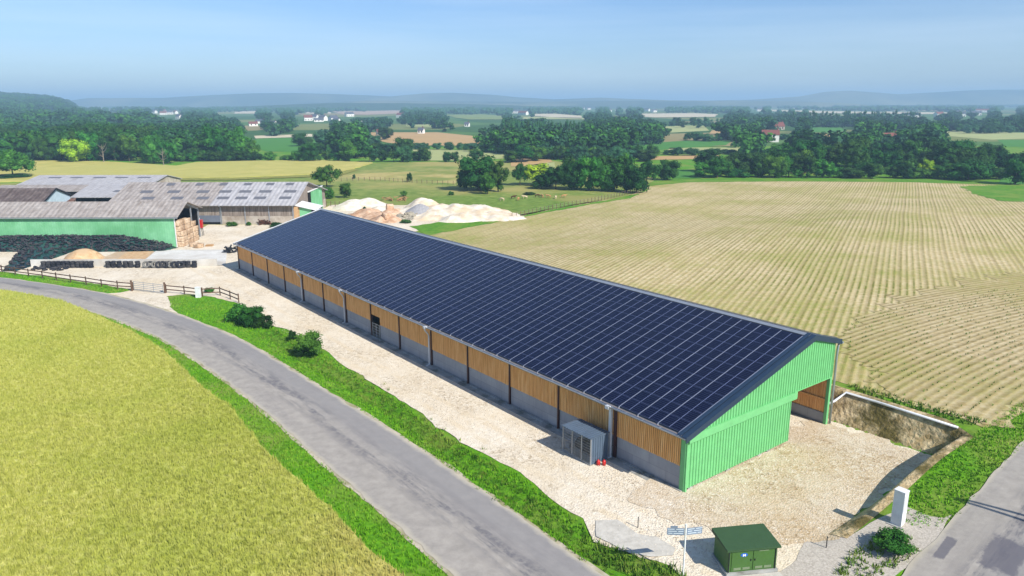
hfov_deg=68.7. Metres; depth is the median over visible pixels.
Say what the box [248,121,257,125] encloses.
house
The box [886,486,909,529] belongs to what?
meter pillar
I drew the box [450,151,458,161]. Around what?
broadleaf tree
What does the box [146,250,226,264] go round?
bunker slab
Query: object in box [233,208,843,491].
solar barn
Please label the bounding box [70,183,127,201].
open cattle shed
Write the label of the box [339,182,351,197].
broadleaf tree
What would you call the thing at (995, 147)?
broadleaf tree
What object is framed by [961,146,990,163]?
broadleaf tree
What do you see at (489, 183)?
broadleaf tree
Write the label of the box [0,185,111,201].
shed
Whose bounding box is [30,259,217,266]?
bunker wall
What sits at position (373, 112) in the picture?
distant field
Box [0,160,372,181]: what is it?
wheat field
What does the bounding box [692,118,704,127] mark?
broadleaf tree
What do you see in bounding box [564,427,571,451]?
mesh door
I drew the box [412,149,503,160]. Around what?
distant field
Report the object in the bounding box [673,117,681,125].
broadleaf tree
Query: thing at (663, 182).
margin
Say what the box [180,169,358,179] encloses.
field edge
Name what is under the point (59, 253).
silage heap
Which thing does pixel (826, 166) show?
broadleaf tree
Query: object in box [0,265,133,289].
wooden fence
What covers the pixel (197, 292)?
meter cabinet
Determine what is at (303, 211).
door
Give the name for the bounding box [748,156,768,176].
broadleaf tree
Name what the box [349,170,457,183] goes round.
dry meadow
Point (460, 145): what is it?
bush
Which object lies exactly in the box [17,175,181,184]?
back barn
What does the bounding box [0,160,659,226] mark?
meadow
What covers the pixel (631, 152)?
broadleaf tree
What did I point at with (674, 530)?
direction sign
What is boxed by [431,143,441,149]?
broadleaf tree
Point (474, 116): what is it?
distant field
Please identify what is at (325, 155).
broadleaf tree
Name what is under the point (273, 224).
bush
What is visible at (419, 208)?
grit heap
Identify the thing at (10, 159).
broadleaf tree
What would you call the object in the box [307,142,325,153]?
broadleaf tree
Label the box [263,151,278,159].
broadleaf tree
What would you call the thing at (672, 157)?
distant field
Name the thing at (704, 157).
broadleaf tree
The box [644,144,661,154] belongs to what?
broadleaf tree
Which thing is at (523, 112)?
house
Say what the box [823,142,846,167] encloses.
broadleaf tree
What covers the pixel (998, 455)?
verge grass
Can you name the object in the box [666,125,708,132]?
distant field
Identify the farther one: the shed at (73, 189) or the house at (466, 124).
the house at (466, 124)
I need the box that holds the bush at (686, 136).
[684,132,690,139]
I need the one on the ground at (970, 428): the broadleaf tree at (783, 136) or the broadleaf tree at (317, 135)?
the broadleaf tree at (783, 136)
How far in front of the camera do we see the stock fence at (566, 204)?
176.13 m
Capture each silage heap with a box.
[0,236,177,251]
[3,243,70,270]
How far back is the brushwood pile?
190.31 m
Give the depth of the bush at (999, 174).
238.56 m
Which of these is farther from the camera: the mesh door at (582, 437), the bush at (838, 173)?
the bush at (838, 173)
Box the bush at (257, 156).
[250,153,263,160]
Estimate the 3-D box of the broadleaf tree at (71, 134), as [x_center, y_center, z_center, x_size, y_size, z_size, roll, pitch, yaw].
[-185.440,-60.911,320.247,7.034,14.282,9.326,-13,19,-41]
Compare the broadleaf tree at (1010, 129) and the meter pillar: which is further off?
the broadleaf tree at (1010, 129)
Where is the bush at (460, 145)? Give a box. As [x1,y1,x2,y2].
[455,142,468,149]
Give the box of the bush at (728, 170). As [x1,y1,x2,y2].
[706,158,734,176]
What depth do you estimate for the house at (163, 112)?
1560.36 m
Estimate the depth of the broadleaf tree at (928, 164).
246.07 m
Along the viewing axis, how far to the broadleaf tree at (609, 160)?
224.73 m
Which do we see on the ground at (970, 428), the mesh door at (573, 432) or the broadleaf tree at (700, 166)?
the broadleaf tree at (700, 166)
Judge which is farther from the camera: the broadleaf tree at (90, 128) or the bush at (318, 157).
the broadleaf tree at (90, 128)
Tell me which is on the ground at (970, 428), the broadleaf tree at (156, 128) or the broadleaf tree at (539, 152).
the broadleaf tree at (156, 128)
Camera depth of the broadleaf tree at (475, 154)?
322.55 m
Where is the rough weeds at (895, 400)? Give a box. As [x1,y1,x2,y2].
[848,382,986,424]
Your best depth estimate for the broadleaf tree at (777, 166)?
242.93 m
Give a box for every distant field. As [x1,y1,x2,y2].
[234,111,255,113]
[254,134,311,137]
[254,138,315,151]
[333,110,399,114]
[371,132,475,145]
[406,123,436,126]
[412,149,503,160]
[447,114,501,118]
[511,157,552,165]
[523,117,583,118]
[532,162,554,167]
[535,114,581,117]
[639,140,730,149]
[642,113,717,116]
[651,155,717,159]
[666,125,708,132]
[669,147,740,150]
[675,170,700,177]
[772,110,881,113]
[789,126,843,132]
[886,111,946,113]
[947,131,1023,139]
[998,140,1023,146]
[999,176,1023,183]
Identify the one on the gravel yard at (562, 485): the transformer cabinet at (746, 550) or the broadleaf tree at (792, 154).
the transformer cabinet at (746, 550)
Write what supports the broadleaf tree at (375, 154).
on the ground at (970, 428)
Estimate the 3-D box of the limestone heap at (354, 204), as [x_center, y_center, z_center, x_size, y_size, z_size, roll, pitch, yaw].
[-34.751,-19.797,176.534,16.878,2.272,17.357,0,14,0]
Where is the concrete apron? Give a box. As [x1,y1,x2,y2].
[596,520,674,556]
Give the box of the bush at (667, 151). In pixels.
[661,149,672,153]
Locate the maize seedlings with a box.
[843,286,1023,418]
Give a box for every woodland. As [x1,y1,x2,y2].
[0,91,1023,159]
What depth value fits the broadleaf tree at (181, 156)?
318.60 m
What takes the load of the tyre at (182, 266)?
on the gravel yard at (562, 485)
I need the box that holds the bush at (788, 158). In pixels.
[784,155,804,177]
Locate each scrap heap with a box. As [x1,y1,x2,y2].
[221,244,236,252]
[257,219,270,224]
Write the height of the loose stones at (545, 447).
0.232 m
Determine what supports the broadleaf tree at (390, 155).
on the ground at (970, 428)
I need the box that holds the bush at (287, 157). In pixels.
[279,155,292,159]
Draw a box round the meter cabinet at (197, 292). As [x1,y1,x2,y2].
[194,287,200,297]
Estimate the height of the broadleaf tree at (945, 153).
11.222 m
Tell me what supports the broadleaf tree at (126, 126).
on the ground at (970, 428)
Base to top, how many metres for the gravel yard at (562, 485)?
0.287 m
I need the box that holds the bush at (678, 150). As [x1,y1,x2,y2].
[671,147,684,154]
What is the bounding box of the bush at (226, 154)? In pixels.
[219,149,234,160]
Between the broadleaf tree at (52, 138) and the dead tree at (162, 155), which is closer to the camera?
the dead tree at (162, 155)
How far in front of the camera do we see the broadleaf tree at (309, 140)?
434.27 m
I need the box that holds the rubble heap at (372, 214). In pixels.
[348,208,402,222]
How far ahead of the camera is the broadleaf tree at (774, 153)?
257.77 m
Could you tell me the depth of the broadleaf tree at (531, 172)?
223.10 m
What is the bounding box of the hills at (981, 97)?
[712,89,1023,104]
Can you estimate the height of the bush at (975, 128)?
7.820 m
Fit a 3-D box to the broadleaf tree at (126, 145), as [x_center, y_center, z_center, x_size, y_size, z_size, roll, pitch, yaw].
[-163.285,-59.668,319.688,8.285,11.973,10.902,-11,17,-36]
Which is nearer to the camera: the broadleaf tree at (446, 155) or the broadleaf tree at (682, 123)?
the broadleaf tree at (446, 155)
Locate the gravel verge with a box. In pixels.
[780,507,950,575]
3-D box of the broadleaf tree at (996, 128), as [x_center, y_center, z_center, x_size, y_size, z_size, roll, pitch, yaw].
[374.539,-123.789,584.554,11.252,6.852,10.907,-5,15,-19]
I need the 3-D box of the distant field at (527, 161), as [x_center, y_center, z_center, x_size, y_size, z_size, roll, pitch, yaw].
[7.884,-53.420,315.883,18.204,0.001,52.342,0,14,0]
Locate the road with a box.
[0,277,602,575]
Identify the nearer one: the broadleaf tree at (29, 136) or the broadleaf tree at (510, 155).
the broadleaf tree at (510, 155)
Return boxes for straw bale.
[173,225,184,231]
[175,220,183,225]
[176,230,187,236]
[177,235,187,241]
[177,240,188,246]
[178,218,190,223]
[184,222,190,228]
[185,227,192,233]
[188,232,193,238]
[189,242,198,246]
[190,225,198,231]
[193,243,203,247]
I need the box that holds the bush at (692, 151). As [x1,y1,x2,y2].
[685,148,700,155]
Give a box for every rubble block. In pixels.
[382,213,391,219]
[386,204,393,209]
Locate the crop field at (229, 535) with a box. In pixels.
[0,290,401,575]
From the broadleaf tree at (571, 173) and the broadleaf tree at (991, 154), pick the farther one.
the broadleaf tree at (991, 154)
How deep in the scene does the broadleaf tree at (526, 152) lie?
308.60 m
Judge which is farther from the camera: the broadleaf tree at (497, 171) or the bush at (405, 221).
the broadleaf tree at (497, 171)
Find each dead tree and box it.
[99,142,106,161]
[158,149,165,164]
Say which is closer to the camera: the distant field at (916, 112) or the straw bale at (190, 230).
the straw bale at (190, 230)
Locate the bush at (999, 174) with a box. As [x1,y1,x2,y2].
[990,167,1005,178]
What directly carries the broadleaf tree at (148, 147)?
on the ground at (970, 428)
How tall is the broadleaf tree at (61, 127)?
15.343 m
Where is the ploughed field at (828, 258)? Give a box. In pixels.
[431,181,1023,426]
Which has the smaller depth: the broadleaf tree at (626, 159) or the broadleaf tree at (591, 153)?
the broadleaf tree at (626, 159)
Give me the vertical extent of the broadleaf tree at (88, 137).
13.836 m
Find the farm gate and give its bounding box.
[133,281,163,292]
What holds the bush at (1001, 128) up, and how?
on the distant field at (998, 136)
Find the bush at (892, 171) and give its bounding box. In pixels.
[884,166,899,177]
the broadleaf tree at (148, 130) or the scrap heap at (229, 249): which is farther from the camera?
the broadleaf tree at (148, 130)
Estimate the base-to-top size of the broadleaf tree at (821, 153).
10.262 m
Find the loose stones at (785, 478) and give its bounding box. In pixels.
[639,422,919,543]
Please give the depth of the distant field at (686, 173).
256.71 m
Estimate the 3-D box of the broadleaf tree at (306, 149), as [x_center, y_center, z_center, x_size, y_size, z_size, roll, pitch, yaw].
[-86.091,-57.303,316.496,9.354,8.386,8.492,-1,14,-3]
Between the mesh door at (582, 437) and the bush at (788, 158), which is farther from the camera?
the bush at (788, 158)
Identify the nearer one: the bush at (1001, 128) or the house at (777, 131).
the house at (777, 131)
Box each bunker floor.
[103,252,153,258]
[118,251,152,258]
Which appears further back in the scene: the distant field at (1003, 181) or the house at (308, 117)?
the house at (308, 117)
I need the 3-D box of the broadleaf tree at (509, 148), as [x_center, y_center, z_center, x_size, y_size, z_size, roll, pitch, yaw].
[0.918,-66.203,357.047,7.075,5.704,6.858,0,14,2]
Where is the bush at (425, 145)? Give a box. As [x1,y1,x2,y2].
[422,142,429,148]
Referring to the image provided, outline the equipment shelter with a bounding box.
[561,419,609,465]
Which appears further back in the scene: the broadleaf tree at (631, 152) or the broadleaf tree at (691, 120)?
the broadleaf tree at (691, 120)
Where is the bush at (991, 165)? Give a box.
[982,163,998,178]
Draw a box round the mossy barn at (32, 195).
[0,188,72,201]
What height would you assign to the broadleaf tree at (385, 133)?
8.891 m
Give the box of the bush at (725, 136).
[720,134,728,139]
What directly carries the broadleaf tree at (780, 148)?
on the ground at (970, 428)
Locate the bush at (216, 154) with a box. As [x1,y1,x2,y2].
[209,150,222,160]
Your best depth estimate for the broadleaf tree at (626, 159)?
221.14 m
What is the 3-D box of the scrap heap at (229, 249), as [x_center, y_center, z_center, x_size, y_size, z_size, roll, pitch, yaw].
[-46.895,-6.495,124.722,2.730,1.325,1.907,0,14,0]
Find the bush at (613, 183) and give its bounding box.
[602,169,624,191]
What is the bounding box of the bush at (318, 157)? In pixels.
[312,150,320,160]
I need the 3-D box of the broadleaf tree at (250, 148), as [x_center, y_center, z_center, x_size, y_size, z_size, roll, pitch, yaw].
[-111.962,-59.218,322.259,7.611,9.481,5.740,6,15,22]
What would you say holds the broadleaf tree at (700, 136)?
on the distant field at (682, 144)
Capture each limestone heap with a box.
[333,198,386,211]
[400,197,525,222]
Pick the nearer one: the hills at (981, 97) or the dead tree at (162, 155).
the dead tree at (162, 155)
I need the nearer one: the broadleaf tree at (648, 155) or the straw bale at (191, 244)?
the straw bale at (191, 244)
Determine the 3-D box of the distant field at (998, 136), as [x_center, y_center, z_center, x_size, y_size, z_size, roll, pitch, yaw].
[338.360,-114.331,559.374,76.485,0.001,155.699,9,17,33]
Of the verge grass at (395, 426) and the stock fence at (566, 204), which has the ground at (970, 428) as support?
the verge grass at (395, 426)
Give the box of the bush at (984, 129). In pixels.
[979,125,993,133]
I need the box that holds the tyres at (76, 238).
[0,234,171,269]
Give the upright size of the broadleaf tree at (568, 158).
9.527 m
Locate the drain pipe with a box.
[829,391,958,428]
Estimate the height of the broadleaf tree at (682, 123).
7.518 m
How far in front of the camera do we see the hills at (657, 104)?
3256.07 m
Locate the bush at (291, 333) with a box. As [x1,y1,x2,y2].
[288,330,296,339]
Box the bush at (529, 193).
[524,192,535,194]
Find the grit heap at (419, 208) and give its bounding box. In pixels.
[406,204,428,214]
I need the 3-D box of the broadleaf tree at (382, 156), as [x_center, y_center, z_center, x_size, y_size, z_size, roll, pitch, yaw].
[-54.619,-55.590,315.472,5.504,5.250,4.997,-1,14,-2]
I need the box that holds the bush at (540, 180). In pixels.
[530,173,551,188]
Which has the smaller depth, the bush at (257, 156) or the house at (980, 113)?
the bush at (257, 156)
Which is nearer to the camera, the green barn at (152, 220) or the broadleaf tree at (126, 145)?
the green barn at (152, 220)
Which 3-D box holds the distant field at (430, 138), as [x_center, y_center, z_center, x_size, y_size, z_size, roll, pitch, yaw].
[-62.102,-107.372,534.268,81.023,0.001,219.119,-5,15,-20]
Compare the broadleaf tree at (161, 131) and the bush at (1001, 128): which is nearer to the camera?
the broadleaf tree at (161, 131)
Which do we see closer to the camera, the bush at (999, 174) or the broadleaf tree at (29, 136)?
the bush at (999, 174)
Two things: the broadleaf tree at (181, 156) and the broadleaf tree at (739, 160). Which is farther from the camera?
the broadleaf tree at (181, 156)
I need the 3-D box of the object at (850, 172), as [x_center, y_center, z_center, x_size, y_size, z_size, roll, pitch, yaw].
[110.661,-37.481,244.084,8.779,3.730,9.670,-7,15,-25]
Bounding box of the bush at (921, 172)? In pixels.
[912,167,931,177]
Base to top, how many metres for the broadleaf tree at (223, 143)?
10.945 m
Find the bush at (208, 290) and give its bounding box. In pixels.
[203,287,214,291]
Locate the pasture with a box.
[352,195,628,214]
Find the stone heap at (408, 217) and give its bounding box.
[396,212,415,219]
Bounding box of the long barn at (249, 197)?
[108,182,326,223]
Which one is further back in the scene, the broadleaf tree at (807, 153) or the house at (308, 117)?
the house at (308, 117)
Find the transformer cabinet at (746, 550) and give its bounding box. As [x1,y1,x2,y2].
[711,523,782,575]
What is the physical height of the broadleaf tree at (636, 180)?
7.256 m
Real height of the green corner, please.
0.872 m
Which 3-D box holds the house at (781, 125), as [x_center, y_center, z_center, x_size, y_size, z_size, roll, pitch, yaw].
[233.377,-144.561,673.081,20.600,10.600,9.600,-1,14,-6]
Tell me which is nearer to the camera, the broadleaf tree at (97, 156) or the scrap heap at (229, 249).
the scrap heap at (229, 249)
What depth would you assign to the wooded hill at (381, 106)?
2468.25 m
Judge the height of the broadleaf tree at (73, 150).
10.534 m
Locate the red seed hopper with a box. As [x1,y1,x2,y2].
[199,218,203,234]
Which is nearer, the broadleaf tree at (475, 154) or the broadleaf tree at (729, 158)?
the broadleaf tree at (729, 158)
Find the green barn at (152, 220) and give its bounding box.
[0,201,202,246]
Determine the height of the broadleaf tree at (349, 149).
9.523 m
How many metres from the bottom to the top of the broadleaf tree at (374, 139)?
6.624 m
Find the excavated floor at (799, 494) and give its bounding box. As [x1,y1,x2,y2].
[627,418,924,548]
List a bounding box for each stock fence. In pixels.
[341,177,453,184]
[513,184,647,215]
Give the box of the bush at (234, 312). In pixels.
[222,302,247,324]
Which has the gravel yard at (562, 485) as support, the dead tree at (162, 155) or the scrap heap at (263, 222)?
the scrap heap at (263, 222)
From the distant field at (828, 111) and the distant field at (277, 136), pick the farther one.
the distant field at (828, 111)
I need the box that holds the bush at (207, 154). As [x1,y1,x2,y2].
[202,150,218,160]
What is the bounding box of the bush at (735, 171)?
[724,168,751,177]
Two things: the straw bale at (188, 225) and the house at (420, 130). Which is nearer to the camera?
the straw bale at (188, 225)
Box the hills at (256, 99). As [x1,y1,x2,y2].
[71,93,650,107]
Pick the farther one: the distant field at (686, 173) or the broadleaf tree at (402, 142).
the broadleaf tree at (402, 142)
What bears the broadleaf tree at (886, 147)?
on the ground at (970, 428)
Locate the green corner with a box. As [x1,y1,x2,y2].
[960,184,1023,201]
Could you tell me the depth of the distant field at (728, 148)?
400.17 m
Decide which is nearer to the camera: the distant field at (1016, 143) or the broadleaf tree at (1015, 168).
the broadleaf tree at (1015, 168)
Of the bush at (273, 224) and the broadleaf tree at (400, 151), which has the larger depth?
the broadleaf tree at (400, 151)
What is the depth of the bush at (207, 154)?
318.30 m
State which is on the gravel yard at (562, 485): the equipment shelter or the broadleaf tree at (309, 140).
the equipment shelter
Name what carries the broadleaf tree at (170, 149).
on the ground at (970, 428)
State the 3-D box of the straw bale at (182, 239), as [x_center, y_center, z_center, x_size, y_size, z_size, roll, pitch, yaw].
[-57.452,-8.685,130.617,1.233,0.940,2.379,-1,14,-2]
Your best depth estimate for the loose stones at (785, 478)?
48.19 m
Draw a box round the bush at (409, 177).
[406,172,412,181]
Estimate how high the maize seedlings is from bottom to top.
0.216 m
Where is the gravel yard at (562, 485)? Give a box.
[0,205,931,575]
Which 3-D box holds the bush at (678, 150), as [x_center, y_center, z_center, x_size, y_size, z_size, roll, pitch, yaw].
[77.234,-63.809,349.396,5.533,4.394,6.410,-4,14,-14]
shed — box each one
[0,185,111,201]
[66,198,75,201]
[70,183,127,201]
[295,201,322,216]
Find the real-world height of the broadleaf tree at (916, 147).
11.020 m
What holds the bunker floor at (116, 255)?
on the gravel yard at (562, 485)
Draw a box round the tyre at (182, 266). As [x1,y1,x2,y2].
[177,261,184,267]
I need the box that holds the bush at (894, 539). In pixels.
[870,526,917,554]
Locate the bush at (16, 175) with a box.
[0,173,30,178]
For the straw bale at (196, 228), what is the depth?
134.84 m
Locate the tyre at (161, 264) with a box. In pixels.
[155,261,162,267]
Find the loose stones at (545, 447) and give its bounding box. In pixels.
[284,323,713,562]
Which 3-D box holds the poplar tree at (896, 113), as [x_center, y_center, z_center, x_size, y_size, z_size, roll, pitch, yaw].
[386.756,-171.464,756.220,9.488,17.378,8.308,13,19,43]
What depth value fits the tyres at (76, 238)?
127.35 m
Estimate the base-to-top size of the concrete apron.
0.064 m
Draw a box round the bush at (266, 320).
[250,314,274,328]
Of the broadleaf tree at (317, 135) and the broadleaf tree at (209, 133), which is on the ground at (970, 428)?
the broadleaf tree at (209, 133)
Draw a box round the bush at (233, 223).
[226,221,238,225]
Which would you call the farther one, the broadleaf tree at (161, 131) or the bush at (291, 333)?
the broadleaf tree at (161, 131)
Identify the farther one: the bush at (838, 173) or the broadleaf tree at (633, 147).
the broadleaf tree at (633, 147)
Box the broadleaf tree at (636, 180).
[626,168,649,192]
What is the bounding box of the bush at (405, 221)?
[400,219,410,222]
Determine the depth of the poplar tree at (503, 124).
426.07 m
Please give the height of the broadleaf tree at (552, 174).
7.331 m
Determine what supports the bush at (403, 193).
on the meadow at (366, 188)
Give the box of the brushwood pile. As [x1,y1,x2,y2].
[382,196,407,200]
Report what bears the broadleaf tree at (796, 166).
on the ground at (970, 428)
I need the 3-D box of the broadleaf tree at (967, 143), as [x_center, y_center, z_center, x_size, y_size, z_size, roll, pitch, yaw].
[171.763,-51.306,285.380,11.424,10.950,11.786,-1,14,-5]
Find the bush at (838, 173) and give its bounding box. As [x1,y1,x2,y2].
[823,165,844,177]
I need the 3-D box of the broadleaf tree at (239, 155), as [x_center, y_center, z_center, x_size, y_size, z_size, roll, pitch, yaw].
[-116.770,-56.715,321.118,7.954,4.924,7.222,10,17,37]
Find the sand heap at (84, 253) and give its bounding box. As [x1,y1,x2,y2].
[64,248,104,258]
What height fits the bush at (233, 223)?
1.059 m
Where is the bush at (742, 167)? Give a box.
[738,165,752,176]
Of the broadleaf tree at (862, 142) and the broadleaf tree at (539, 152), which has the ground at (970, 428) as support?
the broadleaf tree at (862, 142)
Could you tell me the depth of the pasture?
189.85 m
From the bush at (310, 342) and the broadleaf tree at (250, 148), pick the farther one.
the broadleaf tree at (250, 148)
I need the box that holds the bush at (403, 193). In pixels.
[400,191,407,195]
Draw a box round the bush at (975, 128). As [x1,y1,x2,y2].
[965,124,979,132]
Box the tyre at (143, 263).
[142,261,149,267]
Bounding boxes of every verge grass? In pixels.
[0,272,127,292]
[88,310,446,575]
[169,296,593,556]
[906,401,1023,527]
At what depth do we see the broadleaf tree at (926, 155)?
258.15 m
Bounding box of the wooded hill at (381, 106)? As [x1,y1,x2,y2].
[226,103,536,110]
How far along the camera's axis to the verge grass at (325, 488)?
51.08 m
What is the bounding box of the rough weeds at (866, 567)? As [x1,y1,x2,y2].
[833,535,918,575]
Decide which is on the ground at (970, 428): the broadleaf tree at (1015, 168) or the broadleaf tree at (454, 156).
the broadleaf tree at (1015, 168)
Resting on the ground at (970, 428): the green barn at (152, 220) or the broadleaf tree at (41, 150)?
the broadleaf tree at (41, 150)
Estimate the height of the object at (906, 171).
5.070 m
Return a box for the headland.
[835,272,1023,427]
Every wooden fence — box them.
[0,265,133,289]
[165,284,201,296]
[201,287,239,302]
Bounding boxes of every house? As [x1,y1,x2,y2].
[159,111,167,114]
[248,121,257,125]
[303,114,312,120]
[314,118,323,121]
[318,115,327,120]
[328,115,337,120]
[344,111,353,116]
[417,126,424,133]
[464,121,469,126]
[518,111,528,114]
[761,128,779,141]
[774,121,784,129]
[971,111,981,115]
[975,109,988,111]
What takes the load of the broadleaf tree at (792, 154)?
on the ground at (970, 428)
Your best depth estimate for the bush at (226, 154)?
316.83 m
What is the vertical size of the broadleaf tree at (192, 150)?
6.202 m
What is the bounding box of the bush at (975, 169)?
[943,159,994,179]
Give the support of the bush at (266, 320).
on the ground at (970, 428)
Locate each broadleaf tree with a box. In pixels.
[0,139,21,153]
[0,149,36,173]
[23,131,41,159]
[29,137,55,159]
[42,130,69,159]
[56,124,77,131]
[57,138,91,161]
[67,130,84,160]
[73,129,102,160]
[75,124,101,132]
[90,130,108,159]
[97,127,127,160]
[116,123,138,128]
[117,134,139,160]
[134,127,154,138]
[135,138,147,160]
[138,134,167,163]
[143,125,167,129]
[150,126,165,134]
[155,139,178,163]
[166,127,190,134]
[175,152,188,160]
[185,152,199,161]
[186,147,204,160]
[201,123,224,150]
[213,136,231,160]
[225,126,251,159]
[231,150,247,160]
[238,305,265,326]
[241,154,252,159]
[244,139,260,154]
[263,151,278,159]
[290,151,300,160]
[291,133,307,145]
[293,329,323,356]
[297,143,318,160]
[304,136,313,142]
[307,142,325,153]
[310,164,342,186]
[312,131,323,142]
[317,133,325,141]
[321,150,330,159]
[325,187,334,198]
[328,152,340,160]
[338,150,350,160]
[339,139,358,160]
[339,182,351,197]
[362,146,375,161]
[368,135,381,143]
[370,147,379,160]
[375,143,386,150]
[377,127,393,138]
[377,150,387,161]
[385,143,395,152]
[386,150,398,161]
[392,137,414,149]
[394,145,410,161]
[404,150,412,161]
[411,151,423,160]
[413,142,423,149]
[417,148,431,160]
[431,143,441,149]
[443,151,450,161]
[444,142,454,149]
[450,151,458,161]
[455,154,501,189]
[456,171,467,188]
[466,143,477,148]
[467,150,483,159]
[479,172,495,193]
[488,160,509,191]
[502,150,523,161]
[507,144,514,150]
[511,162,527,185]
[515,145,534,161]
[524,163,548,180]
[528,146,548,160]
[535,142,553,158]
[543,165,564,188]
[549,144,570,159]
[555,154,577,168]
[558,161,581,189]
[563,148,576,156]
[569,145,590,160]
[574,156,602,190]
[587,147,597,158]
[588,163,612,190]
[591,146,608,157]
[599,154,615,169]
[604,145,628,160]
[610,153,635,169]
[612,163,639,191]
[617,150,636,158]
[626,168,649,192]
[628,145,644,154]
[634,149,657,160]
[637,160,660,180]
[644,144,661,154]
[658,159,681,179]
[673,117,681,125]
[676,120,688,126]
[689,117,696,125]
[689,131,702,140]
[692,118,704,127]
[692,149,718,163]
[694,161,715,176]
[697,133,710,140]
[703,117,709,126]
[704,135,714,140]
[708,148,722,154]
[708,155,730,177]
[716,155,735,163]
[729,151,758,168]
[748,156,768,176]
[761,155,789,177]
[765,142,790,155]
[770,149,783,157]
[779,133,788,139]
[786,139,824,154]
[786,151,797,172]
[789,120,795,127]
[790,155,806,176]
[797,148,816,172]
[800,156,816,177]
[813,144,833,172]
[813,158,838,177]
[814,118,821,126]
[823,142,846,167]
[836,145,871,167]
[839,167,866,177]
[842,136,876,164]
[859,146,885,172]
[861,162,885,178]
[873,142,898,153]
[874,150,906,167]
[893,139,929,158]
[895,149,918,167]
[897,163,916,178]
[914,151,937,167]
[916,159,934,170]
[923,139,947,152]
[930,142,959,165]
[949,138,978,156]
[951,147,971,163]
[960,157,986,178]
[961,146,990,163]
[963,125,971,132]
[978,142,1009,153]
[979,144,996,164]
[989,125,998,132]
[994,150,1021,168]
[1001,157,1023,184]
[1004,125,1015,132]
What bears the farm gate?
attached to the gate post
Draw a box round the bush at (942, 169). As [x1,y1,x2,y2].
[929,163,957,178]
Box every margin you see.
[410,189,646,234]
[648,178,1007,185]
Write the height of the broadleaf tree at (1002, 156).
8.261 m
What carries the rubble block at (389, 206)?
on the rubble heap at (372, 214)
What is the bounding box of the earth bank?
[828,384,973,537]
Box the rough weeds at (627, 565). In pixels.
[584,538,686,575]
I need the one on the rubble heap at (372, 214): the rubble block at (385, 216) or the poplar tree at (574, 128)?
the rubble block at (385, 216)
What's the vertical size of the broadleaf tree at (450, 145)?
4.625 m
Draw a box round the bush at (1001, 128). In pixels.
[994,124,1005,132]
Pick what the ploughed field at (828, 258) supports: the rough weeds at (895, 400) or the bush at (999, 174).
the rough weeds at (895, 400)
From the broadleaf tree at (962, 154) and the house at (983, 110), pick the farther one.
the house at (983, 110)
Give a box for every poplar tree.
[500,118,504,132]
[565,120,571,131]
[570,120,575,130]
[779,117,787,126]
[790,111,796,120]
[892,109,898,119]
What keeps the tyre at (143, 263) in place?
on the gravel yard at (562, 485)
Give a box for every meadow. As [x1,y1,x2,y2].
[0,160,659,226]
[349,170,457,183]
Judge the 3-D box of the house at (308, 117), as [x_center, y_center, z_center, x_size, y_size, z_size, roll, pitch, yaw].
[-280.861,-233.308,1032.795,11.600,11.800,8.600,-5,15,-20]
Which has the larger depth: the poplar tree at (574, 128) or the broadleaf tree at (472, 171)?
the poplar tree at (574, 128)
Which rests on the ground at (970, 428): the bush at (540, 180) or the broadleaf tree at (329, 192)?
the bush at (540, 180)
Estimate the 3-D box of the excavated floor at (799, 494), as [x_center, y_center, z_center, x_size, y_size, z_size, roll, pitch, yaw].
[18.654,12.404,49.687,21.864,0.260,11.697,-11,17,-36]
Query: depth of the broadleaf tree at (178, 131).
356.82 m
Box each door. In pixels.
[299,208,310,215]
[311,189,316,203]
[316,188,322,207]
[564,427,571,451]
[573,432,580,458]
[582,437,589,463]
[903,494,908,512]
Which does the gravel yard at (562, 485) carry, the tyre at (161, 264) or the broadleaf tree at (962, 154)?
the tyre at (161, 264)
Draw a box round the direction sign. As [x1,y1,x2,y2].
[667,524,701,574]
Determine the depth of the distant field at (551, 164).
299.00 m
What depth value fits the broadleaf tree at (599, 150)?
312.98 m
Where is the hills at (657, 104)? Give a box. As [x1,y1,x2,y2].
[310,100,867,107]
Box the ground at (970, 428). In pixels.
[0,106,1023,575]
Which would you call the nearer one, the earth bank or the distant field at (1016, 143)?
the earth bank
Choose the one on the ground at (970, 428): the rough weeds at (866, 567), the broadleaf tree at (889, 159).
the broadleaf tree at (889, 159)
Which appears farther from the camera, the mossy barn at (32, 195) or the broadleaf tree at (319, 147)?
the broadleaf tree at (319, 147)
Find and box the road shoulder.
[10,278,608,575]
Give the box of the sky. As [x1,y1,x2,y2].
[0,0,1023,100]
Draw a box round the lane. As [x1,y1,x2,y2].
[902,440,1023,575]
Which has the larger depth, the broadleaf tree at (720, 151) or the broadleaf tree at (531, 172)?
the broadleaf tree at (720, 151)
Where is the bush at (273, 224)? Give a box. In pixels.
[270,222,281,226]

